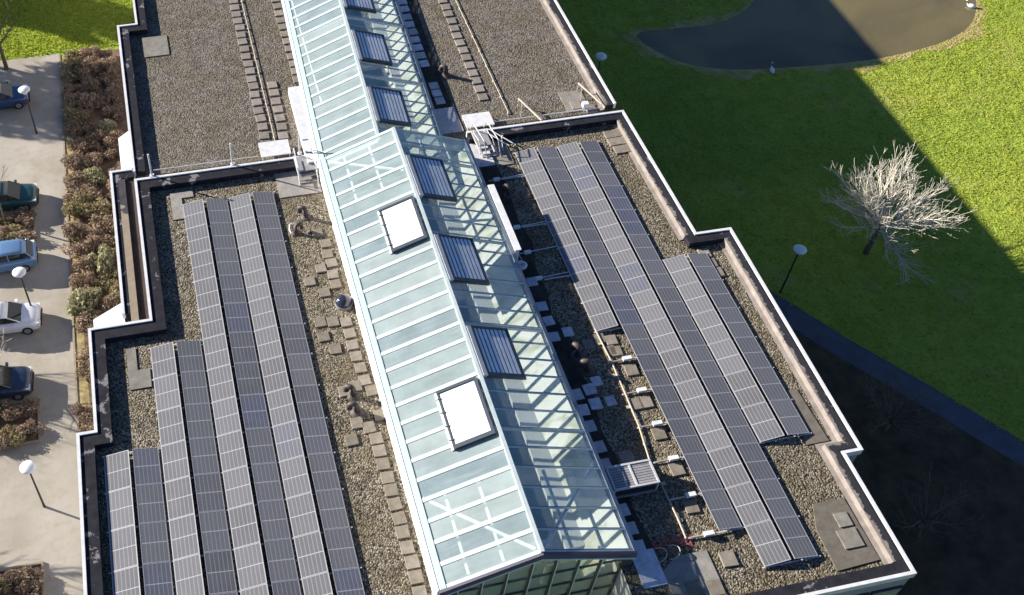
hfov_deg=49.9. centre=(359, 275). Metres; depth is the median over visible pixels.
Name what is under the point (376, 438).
concrete paver
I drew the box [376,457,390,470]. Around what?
concrete paver
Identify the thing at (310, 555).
solar panel
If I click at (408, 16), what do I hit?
concrete paver
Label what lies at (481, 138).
access steps
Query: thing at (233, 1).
concrete paver
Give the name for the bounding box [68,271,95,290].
shrub
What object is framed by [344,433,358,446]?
concrete paver
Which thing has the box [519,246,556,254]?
cable bracket
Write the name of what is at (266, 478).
solar panel
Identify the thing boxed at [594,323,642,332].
mounting rail
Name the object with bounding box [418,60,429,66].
concrete paver
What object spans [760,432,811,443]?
mounting rail
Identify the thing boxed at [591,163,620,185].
solar panel
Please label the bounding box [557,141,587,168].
solar panel
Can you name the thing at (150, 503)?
solar panel
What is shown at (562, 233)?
solar panel
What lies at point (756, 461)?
solar panel
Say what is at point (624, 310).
solar panel
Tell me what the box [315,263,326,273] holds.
concrete paver
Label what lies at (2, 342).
bare tree
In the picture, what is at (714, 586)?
concrete paver
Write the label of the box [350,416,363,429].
concrete paver
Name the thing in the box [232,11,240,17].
concrete paver
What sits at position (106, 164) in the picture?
planting bed
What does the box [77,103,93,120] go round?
shrub
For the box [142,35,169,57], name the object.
roof slab
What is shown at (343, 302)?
roof dome
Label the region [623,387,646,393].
junction box
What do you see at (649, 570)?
roof slab
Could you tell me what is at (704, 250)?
concrete paver
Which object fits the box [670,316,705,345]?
solar panel
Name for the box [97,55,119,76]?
shrub
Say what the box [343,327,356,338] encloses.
concrete paver
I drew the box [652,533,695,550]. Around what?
red cable
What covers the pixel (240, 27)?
concrete paver
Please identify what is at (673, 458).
junction box
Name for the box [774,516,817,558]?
solar panel
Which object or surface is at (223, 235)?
solar panel
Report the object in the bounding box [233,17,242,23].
concrete paver
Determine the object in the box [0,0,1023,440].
lawn
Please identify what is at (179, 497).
solar panel
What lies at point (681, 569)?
roof slab
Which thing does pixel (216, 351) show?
solar panel
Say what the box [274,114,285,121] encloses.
concrete paver
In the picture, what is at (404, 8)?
concrete paver
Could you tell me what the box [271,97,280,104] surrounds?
concrete paver
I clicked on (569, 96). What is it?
roof slab
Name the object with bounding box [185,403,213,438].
solar panel
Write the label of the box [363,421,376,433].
concrete paver
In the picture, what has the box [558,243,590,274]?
solar panel
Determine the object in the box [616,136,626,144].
concrete paver
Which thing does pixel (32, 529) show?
paved path
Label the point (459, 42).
concrete paver
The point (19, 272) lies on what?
street lamp
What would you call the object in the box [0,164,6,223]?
bare tree
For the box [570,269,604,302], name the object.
solar panel
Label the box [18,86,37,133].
street lamp
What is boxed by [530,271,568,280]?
cable bracket
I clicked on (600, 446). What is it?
concrete paver
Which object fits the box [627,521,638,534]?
concrete paver
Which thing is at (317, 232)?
concrete paver
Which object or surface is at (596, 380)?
concrete paver
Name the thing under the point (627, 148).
concrete paver
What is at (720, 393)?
solar panel
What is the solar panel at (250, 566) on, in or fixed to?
on the mounting rail
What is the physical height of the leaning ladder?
0.581 m
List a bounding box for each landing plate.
[258,139,290,160]
[462,111,494,130]
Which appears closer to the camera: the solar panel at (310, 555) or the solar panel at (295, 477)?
the solar panel at (310, 555)
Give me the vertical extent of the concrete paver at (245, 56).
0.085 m
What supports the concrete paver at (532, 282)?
on the office building
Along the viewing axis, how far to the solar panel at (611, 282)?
50.75 m
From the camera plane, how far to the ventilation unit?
43.38 m
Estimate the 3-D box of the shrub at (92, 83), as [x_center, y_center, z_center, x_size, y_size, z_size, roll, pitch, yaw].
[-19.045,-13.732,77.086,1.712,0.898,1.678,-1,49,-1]
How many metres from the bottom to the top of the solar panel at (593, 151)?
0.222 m
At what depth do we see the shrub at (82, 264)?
65.50 m
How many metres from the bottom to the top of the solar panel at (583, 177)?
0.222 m
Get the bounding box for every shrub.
[0,212,13,225]
[0,225,11,240]
[0,398,25,421]
[0,402,10,414]
[0,425,25,448]
[0,431,9,451]
[0,574,12,592]
[2,565,33,594]
[5,210,24,222]
[5,223,23,239]
[10,222,37,241]
[14,204,37,226]
[15,418,45,435]
[16,563,44,593]
[19,396,39,417]
[59,238,91,258]
[60,47,84,69]
[60,65,82,82]
[60,150,91,170]
[61,106,88,125]
[61,192,92,215]
[61,218,88,241]
[62,83,83,95]
[62,170,90,186]
[62,180,87,202]
[64,91,85,107]
[64,116,87,138]
[66,286,102,316]
[67,137,87,150]
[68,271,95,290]
[69,397,92,425]
[72,86,100,108]
[72,254,97,274]
[74,56,100,78]
[74,197,111,216]
[75,308,98,335]
[75,338,88,357]
[76,351,89,378]
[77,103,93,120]
[77,132,101,153]
[78,418,93,431]
[79,45,102,62]
[80,72,101,91]
[80,182,101,200]
[81,233,114,254]
[82,165,106,184]
[83,118,104,137]
[83,243,116,275]
[86,146,106,167]
[88,213,114,237]
[92,308,108,319]
[94,124,123,149]
[95,82,122,108]
[95,267,117,292]
[95,289,120,311]
[96,118,117,133]
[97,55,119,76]
[98,48,112,58]
[99,71,120,87]
[102,103,125,120]
[103,144,119,159]
[106,179,111,200]
[107,161,120,178]
[109,281,120,300]
[110,264,118,280]
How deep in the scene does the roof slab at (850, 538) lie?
42.24 m
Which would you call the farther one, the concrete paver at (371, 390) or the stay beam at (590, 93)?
the stay beam at (590, 93)
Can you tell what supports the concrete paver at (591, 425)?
on the office building
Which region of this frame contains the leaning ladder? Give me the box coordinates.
[483,129,515,149]
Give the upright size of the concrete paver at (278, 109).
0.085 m
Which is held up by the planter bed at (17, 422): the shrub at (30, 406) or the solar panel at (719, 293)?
the shrub at (30, 406)
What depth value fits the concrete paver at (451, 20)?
64.42 m
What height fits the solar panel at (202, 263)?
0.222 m
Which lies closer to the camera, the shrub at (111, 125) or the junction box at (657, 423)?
the junction box at (657, 423)
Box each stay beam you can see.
[517,98,541,120]
[577,82,602,104]
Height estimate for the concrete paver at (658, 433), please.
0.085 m
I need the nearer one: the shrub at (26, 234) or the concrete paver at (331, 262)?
the concrete paver at (331, 262)
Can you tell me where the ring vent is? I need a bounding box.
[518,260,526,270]
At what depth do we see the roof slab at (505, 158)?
56.70 m
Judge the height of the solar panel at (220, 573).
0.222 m
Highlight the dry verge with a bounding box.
[60,55,89,430]
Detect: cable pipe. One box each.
[154,156,257,170]
[494,107,602,121]
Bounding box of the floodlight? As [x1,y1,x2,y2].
[581,101,588,110]
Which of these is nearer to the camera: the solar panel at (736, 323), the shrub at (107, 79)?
the solar panel at (736, 323)
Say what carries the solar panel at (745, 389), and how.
on the mounting rail
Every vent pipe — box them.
[290,222,303,236]
[297,205,311,220]
[342,384,359,400]
[345,401,363,417]
[438,64,450,78]
[501,184,513,198]
[569,342,584,361]
[577,358,594,376]
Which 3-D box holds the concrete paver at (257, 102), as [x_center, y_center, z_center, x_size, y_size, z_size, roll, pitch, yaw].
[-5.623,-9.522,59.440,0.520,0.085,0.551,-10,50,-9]
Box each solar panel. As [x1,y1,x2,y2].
[104,450,131,492]
[106,486,134,531]
[109,525,137,571]
[112,565,140,594]
[132,447,161,484]
[135,483,165,523]
[139,521,169,563]
[142,561,173,594]
[150,342,176,378]
[154,373,180,411]
[157,406,184,445]
[161,440,189,481]
[165,476,194,520]
[169,514,199,560]
[173,554,204,594]
[177,340,204,371]
[181,371,208,404]
[183,199,206,228]
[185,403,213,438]
[186,224,210,254]
[189,437,219,474]
[190,249,215,281]
[194,276,219,309]
[194,473,224,512]
[198,304,224,338]
[199,510,230,552]
[203,334,229,369]
[204,550,236,594]
[206,198,230,222]
[207,364,235,402]
[210,223,235,248]
[212,396,240,436]
[212,592,237,594]
[215,248,240,275]
[217,430,246,471]
[219,275,245,303]
[222,466,253,509]
[224,303,251,332]
[228,503,259,548]
[229,193,253,221]
[229,332,257,362]
[234,217,258,247]
[234,362,263,395]
[234,542,266,590]
[239,242,264,273]
[240,394,269,428]
[240,584,268,594]
[244,269,270,301]
[245,427,276,464]
[249,296,276,330]
[251,463,283,501]
[252,192,277,215]
[254,325,282,361]
[257,216,283,241]
[258,500,290,540]
[260,355,289,392]
[263,241,289,267]
[264,539,298,582]
[266,387,296,426]
[268,267,295,295]
[271,580,300,594]
[273,420,303,461]
[274,295,302,323]
[279,455,311,498]
[280,323,309,354]
[286,492,319,537]
[287,353,316,385]
[293,385,324,419]
[294,531,327,578]
[300,418,331,453]
[302,572,332,594]
[308,452,340,490]
[316,489,349,529]
[324,527,358,570]
[332,568,364,594]
[515,148,544,174]
[525,170,555,198]
[536,193,566,222]
[537,147,565,169]
[547,217,578,247]
[548,169,576,192]
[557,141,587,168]
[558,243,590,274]
[559,192,588,216]
[568,164,599,191]
[570,216,601,241]
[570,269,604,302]
[579,141,608,162]
[580,187,611,215]
[582,242,614,268]
[583,297,617,330]
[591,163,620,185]
[592,211,624,240]
[595,268,627,295]
[602,186,633,209]
[604,236,637,266]
[608,295,641,324]
[615,210,646,234]
[617,262,651,294]
[621,324,656,354]
[628,234,659,260]
[631,289,665,323]
[636,354,671,386]
[641,260,674,287]
[645,317,681,352]
[651,385,687,419]
[655,287,689,316]
[659,347,697,384]
[663,254,698,286]
[667,418,705,454]
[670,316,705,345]
[675,378,714,417]
[677,281,713,314]
[683,453,722,491]
[685,345,721,377]
[687,253,721,280]
[691,411,731,451]
[693,309,730,344]
[701,376,739,409]
[701,489,741,529]
[702,280,737,308]
[708,339,747,375]
[708,445,750,487]
[718,308,753,337]
[718,409,757,444]
[725,370,765,407]
[726,482,770,526]
[734,337,771,368]
[736,443,776,480]
[742,402,784,441]
[745,520,790,566]
[751,367,789,400]
[755,479,796,518]
[769,399,808,434]
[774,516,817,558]
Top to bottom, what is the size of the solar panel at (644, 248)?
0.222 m
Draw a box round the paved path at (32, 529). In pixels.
[0,54,83,594]
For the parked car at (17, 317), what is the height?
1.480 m
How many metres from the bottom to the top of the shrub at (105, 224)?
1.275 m
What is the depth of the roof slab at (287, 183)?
55.13 m
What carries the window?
in the office building
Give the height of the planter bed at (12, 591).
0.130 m
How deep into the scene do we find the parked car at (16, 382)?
59.39 m
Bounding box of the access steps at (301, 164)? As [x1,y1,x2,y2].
[293,146,318,185]
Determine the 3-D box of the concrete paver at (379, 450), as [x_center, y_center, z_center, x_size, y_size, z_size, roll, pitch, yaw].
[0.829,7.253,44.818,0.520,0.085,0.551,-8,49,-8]
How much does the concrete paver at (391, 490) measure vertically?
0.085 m
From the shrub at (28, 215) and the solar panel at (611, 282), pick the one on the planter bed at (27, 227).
the shrub at (28, 215)
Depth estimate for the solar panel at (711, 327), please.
49.01 m
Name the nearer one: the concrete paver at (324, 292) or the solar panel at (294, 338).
the solar panel at (294, 338)
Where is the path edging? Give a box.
[59,54,78,432]
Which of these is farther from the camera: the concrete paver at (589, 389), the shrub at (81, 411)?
the shrub at (81, 411)
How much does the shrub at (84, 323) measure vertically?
1.143 m
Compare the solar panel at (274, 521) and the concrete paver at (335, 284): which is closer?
the solar panel at (274, 521)
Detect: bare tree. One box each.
[0,0,21,69]
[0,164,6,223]
[0,330,11,370]
[817,142,976,285]
[862,366,955,442]
[893,460,987,541]
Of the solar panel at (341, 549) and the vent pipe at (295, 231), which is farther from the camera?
the vent pipe at (295, 231)
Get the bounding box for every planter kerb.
[0,210,35,238]
[0,561,44,594]
[2,398,40,447]
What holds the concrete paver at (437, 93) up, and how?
on the office building
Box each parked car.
[0,81,29,108]
[0,180,38,210]
[0,239,37,272]
[0,299,42,334]
[0,362,33,399]
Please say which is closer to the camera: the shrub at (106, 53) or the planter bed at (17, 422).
the planter bed at (17, 422)
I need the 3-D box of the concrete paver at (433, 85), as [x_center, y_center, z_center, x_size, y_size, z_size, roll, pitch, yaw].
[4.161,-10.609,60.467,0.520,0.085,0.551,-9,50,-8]
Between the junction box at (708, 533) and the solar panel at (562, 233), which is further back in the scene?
the solar panel at (562, 233)
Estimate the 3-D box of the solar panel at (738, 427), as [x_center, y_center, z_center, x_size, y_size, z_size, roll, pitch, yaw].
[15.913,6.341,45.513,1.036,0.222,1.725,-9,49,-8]
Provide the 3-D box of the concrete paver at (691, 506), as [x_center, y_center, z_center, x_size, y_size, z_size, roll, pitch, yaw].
[13.241,9.214,43.199,0.550,0.085,0.583,-7,49,-6]
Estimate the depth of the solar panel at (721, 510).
42.91 m
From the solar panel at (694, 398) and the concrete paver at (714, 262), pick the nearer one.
the solar panel at (694, 398)
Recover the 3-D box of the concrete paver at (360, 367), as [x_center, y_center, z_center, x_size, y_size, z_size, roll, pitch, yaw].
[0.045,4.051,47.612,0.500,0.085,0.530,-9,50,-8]
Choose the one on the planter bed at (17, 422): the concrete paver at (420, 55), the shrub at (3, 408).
the shrub at (3, 408)
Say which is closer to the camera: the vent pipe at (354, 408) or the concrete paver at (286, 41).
the vent pipe at (354, 408)
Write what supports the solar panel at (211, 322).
on the mounting rail
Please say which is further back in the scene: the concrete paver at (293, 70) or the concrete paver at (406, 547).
the concrete paver at (293, 70)
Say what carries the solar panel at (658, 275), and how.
on the mounting rail
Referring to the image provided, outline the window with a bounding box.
[870,585,902,594]
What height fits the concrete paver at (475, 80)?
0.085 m
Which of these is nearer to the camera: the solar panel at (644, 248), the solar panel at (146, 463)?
the solar panel at (146, 463)
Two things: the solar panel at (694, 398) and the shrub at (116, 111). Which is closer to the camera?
the solar panel at (694, 398)
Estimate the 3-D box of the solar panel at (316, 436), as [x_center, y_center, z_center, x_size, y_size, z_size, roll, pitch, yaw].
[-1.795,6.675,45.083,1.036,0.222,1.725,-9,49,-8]
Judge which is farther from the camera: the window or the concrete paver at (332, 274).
the concrete paver at (332, 274)
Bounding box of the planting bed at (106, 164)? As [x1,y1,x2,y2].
[69,49,127,402]
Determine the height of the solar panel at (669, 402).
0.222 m
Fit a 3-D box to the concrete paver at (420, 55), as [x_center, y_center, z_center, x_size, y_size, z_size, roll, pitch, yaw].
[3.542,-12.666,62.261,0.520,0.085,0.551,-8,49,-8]
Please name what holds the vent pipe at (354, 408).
on the office building
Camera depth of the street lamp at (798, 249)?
62.26 m
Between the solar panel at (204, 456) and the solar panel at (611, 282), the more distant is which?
the solar panel at (611, 282)
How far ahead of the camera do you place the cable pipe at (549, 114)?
58.71 m
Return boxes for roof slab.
[126,348,151,390]
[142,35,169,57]
[170,190,192,219]
[274,170,321,198]
[430,107,463,134]
[469,143,494,166]
[488,141,513,165]
[558,90,585,112]
[633,548,667,588]
[663,550,726,594]
[786,389,828,444]
[812,498,879,570]
[833,511,852,527]
[836,527,864,548]
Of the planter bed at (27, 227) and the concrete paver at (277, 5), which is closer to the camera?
the concrete paver at (277, 5)
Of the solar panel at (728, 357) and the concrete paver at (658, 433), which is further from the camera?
the solar panel at (728, 357)
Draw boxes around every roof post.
[147,154,153,176]
[229,143,234,165]
[297,132,301,154]
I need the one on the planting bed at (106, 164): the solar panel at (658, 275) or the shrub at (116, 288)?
the shrub at (116, 288)
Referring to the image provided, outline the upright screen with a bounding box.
[488,184,522,260]
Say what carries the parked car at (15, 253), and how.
on the paved path at (32, 529)
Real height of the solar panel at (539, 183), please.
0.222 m
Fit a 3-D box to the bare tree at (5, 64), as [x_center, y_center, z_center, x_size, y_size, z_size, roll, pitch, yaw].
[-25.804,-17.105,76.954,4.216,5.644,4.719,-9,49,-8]
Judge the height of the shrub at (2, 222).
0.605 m
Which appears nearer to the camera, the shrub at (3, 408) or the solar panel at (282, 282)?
the solar panel at (282, 282)
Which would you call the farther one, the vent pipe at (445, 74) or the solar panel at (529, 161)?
the vent pipe at (445, 74)
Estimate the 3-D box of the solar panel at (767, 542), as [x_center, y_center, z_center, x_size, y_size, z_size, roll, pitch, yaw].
[15.838,10.371,41.988,1.036,0.222,1.725,-9,49,-8]
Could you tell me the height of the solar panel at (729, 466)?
0.222 m
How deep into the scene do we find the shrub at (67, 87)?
76.60 m
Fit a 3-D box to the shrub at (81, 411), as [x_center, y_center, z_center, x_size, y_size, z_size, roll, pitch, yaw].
[-14.874,7.312,58.718,1.773,0.958,1.659,23,52,18]
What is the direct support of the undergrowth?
on the lawn at (816, 178)
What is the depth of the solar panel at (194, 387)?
46.63 m
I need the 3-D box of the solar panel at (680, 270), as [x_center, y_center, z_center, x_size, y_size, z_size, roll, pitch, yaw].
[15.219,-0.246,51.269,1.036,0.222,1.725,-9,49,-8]
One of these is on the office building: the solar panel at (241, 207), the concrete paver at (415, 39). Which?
the concrete paver at (415, 39)
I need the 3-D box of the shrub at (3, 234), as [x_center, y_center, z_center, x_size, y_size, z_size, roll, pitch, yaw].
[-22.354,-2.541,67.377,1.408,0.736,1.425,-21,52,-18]
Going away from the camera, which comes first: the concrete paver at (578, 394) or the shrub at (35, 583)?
the concrete paver at (578, 394)
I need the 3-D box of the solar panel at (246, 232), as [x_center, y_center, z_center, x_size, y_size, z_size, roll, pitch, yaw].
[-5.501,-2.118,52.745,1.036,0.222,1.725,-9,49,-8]
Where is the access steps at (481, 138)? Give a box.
[470,121,500,158]
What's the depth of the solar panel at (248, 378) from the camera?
46.97 m
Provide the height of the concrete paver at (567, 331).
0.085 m
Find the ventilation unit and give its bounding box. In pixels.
[605,459,659,498]
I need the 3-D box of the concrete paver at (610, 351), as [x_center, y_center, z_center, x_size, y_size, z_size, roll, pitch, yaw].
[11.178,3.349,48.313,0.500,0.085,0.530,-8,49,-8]
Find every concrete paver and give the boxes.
[229,0,238,3]
[230,4,239,10]
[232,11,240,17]
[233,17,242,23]
[235,24,244,30]
[236,31,245,38]
[237,38,247,44]
[240,45,249,52]
[241,53,250,59]
[243,60,252,67]
[245,67,254,74]
[246,75,256,82]
[248,82,258,89]
[249,90,259,98]
[251,98,262,106]
[253,106,263,114]
[255,114,266,122]
[257,122,267,130]
[259,131,269,139]
[267,81,277,88]
[269,89,279,96]
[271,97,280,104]
[272,105,283,113]
[273,2,282,9]
[274,10,283,16]
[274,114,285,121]
[276,17,285,23]
[276,122,286,130]
[278,131,288,139]
[279,23,286,29]
[280,31,288,37]
[282,38,289,44]
[285,45,291,51]
[287,53,293,59]
[289,60,294,67]
[291,68,296,74]
[292,76,298,82]
[304,276,315,286]
[311,228,322,237]
[313,316,326,327]
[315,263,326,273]
[317,331,330,342]
[318,287,330,297]
[320,238,331,247]
[321,249,333,258]
[325,258,337,267]
[326,316,339,327]
[327,269,338,279]
[329,279,341,289]
[329,343,341,354]
[338,386,350,397]
[339,316,352,327]
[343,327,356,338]
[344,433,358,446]
[346,339,358,350]
[348,380,362,390]
[350,351,362,361]
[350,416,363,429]
[354,362,366,373]
[358,374,371,385]
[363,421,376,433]
[365,384,377,396]
[369,432,383,444]
[372,444,386,457]
[373,409,384,421]
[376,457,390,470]
[380,471,394,484]
[383,483,398,496]
[387,497,402,511]
[391,511,407,525]
[395,525,409,539]
[398,0,406,4]
[399,540,414,555]
[400,5,409,11]
[402,13,411,19]
[404,554,420,569]
[405,21,414,27]
[407,28,418,34]
[408,569,424,584]
[410,36,420,42]
[412,585,426,594]
[413,44,423,50]
[416,52,426,58]
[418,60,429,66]
[428,82,439,89]
[431,89,442,96]
[434,97,445,104]
[438,0,447,3]
[441,4,450,10]
[443,10,453,16]
[446,17,456,24]
[449,25,459,31]
[451,32,462,38]
[454,39,464,46]
[458,46,468,53]
[461,54,471,60]
[464,62,474,68]
[467,69,478,76]
[470,77,481,84]
[474,85,484,92]
[477,93,488,100]
[525,277,537,286]
[536,301,548,310]
[542,315,555,325]
[548,332,560,341]
[561,327,574,336]
[569,101,581,108]
[572,388,584,399]
[578,404,590,415]
[581,339,595,349]
[582,383,596,395]
[585,420,597,431]
[586,104,597,112]
[588,397,602,409]
[590,376,602,385]
[592,333,605,343]
[593,440,606,452]
[600,458,611,468]
[602,345,616,356]
[603,130,615,138]
[603,395,616,406]
[604,335,617,345]
[606,137,619,146]
[610,345,622,356]
[612,129,621,136]
[613,145,625,153]
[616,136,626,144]
[616,449,634,463]
[619,503,630,515]
[622,144,630,152]
[623,364,639,376]
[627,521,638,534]
[629,397,643,410]
[635,539,646,552]
[639,395,653,408]
[650,427,667,440]
[668,462,685,476]
[682,499,699,513]
[683,579,704,594]
[697,248,711,257]
[705,579,725,594]
[710,258,718,266]
[715,267,724,276]
[718,550,738,567]
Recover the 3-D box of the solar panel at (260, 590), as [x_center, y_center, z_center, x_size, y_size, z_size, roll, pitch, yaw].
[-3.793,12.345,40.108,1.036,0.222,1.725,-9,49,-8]
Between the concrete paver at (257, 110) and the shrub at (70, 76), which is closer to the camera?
the concrete paver at (257, 110)
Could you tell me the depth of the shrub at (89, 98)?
75.35 m
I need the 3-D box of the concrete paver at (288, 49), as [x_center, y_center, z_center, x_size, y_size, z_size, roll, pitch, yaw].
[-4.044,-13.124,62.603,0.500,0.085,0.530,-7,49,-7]
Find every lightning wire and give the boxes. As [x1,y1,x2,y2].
[240,0,278,155]
[456,1,508,113]
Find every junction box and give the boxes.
[610,355,631,361]
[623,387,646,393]
[638,420,662,427]
[654,454,678,462]
[671,491,696,498]
[688,530,714,537]
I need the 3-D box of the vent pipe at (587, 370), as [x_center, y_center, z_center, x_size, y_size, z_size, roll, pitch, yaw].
[9.950,3.921,47.334,0.847,0.766,0.676,10,50,8]
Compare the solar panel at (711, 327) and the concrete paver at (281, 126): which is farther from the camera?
the concrete paver at (281, 126)
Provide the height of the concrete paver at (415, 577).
0.085 m
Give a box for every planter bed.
[0,220,33,239]
[0,402,37,441]
[0,565,40,594]
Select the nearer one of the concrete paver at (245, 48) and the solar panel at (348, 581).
the solar panel at (348, 581)
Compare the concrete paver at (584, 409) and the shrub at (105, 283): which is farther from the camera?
the shrub at (105, 283)
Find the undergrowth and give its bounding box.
[790,326,1023,594]
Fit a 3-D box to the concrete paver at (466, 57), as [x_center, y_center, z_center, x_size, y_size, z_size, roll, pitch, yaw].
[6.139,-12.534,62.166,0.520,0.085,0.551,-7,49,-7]
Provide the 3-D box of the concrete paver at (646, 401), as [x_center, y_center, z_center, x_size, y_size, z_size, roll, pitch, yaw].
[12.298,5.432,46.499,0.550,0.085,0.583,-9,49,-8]
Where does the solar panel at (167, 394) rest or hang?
on the mounting rail
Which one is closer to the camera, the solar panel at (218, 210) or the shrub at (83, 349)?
the solar panel at (218, 210)
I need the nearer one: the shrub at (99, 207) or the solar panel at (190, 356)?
the solar panel at (190, 356)
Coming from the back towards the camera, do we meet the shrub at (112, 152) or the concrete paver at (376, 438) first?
the shrub at (112, 152)
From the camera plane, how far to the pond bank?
80.63 m
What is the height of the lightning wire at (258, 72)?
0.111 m
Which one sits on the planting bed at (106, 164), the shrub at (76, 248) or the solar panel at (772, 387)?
the shrub at (76, 248)
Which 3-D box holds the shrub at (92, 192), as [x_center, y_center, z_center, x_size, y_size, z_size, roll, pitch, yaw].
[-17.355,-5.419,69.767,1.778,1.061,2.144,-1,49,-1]
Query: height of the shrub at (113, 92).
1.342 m
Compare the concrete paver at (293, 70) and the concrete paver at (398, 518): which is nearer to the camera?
the concrete paver at (398, 518)
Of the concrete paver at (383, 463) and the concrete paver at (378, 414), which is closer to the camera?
the concrete paver at (383, 463)
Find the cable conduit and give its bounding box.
[594,329,686,538]
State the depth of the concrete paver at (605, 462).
44.47 m
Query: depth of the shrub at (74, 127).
73.61 m
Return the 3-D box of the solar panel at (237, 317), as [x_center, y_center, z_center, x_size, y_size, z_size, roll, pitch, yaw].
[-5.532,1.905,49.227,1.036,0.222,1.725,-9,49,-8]
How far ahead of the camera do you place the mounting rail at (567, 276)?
51.10 m
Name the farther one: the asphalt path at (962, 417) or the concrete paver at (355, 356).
the asphalt path at (962, 417)
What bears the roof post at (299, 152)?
on the office building
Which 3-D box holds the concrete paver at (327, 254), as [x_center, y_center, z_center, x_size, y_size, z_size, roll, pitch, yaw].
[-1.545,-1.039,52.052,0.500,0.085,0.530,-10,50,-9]
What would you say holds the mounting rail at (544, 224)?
on the office building
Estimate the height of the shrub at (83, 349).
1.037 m
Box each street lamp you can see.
[12,267,31,305]
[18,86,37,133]
[19,460,45,507]
[595,52,606,71]
[779,244,806,292]
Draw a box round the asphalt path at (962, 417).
[768,289,1023,466]
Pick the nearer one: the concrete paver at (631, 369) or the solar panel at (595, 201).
the concrete paver at (631, 369)
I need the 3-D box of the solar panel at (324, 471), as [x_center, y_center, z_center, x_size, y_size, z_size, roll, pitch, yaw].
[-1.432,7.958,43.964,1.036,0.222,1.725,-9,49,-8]
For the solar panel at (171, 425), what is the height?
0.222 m
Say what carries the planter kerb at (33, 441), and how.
on the planter bed at (17, 422)
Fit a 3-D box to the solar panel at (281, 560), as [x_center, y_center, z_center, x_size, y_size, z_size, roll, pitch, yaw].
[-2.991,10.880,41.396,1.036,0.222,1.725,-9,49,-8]
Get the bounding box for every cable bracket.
[489,174,523,181]
[513,221,545,229]
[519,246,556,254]
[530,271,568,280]
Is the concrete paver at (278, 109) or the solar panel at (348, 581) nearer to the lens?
the solar panel at (348, 581)
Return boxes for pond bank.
[624,0,986,80]
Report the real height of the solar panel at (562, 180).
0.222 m
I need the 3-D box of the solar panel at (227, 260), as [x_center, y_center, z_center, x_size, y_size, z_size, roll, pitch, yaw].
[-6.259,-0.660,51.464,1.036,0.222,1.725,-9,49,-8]
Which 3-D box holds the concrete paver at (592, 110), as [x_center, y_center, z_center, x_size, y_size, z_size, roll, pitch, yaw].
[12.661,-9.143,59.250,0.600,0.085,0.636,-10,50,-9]
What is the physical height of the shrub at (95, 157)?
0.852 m
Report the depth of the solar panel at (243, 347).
48.08 m
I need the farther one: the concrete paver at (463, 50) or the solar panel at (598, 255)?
the concrete paver at (463, 50)
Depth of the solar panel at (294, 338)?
48.41 m
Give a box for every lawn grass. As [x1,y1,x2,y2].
[0,0,134,59]
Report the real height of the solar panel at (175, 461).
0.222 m
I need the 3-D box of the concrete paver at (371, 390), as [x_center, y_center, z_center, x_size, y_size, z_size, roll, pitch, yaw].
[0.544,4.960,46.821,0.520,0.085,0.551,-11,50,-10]
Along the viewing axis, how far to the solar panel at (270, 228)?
52.90 m
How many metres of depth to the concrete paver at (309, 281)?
50.84 m
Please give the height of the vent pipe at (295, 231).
0.588 m
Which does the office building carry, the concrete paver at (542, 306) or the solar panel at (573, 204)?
the concrete paver at (542, 306)
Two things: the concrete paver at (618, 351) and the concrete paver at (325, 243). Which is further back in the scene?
the concrete paver at (325, 243)
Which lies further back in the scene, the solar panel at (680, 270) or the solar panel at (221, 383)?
the solar panel at (680, 270)
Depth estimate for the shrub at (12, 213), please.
68.33 m
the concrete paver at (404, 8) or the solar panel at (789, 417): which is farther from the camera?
the concrete paver at (404, 8)
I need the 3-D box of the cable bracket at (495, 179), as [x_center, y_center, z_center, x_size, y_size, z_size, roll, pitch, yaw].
[7.575,-5.027,55.479,1.953,0.140,0.167,-10,50,-9]
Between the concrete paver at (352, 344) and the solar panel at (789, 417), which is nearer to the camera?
the solar panel at (789, 417)
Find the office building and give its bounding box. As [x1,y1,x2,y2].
[76,0,916,594]
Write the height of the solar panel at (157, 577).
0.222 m
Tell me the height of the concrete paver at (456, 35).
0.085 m
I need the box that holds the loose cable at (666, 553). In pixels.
[655,545,680,562]
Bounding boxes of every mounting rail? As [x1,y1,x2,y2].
[501,169,566,179]
[522,216,590,227]
[544,271,595,279]
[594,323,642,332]
[687,526,744,539]
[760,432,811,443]
[762,555,820,568]
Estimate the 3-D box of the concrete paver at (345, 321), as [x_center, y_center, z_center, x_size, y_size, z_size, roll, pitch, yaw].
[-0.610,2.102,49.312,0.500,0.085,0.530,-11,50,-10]
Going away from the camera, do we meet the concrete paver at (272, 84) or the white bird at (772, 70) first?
the concrete paver at (272, 84)
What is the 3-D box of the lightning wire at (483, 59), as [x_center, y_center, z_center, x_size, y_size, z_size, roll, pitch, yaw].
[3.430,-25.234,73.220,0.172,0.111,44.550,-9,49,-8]
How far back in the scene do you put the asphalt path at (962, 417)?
60.84 m
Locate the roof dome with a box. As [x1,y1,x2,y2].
[335,294,352,310]
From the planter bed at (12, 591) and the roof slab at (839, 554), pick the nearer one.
the roof slab at (839, 554)
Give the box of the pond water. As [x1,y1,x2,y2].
[637,0,975,69]
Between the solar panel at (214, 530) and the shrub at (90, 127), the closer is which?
the solar panel at (214, 530)
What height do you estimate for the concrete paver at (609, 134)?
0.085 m
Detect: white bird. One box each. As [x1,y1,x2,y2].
[770,62,774,73]
[966,0,975,7]
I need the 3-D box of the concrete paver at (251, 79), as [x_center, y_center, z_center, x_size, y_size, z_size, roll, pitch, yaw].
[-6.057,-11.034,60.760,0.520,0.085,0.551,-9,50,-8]

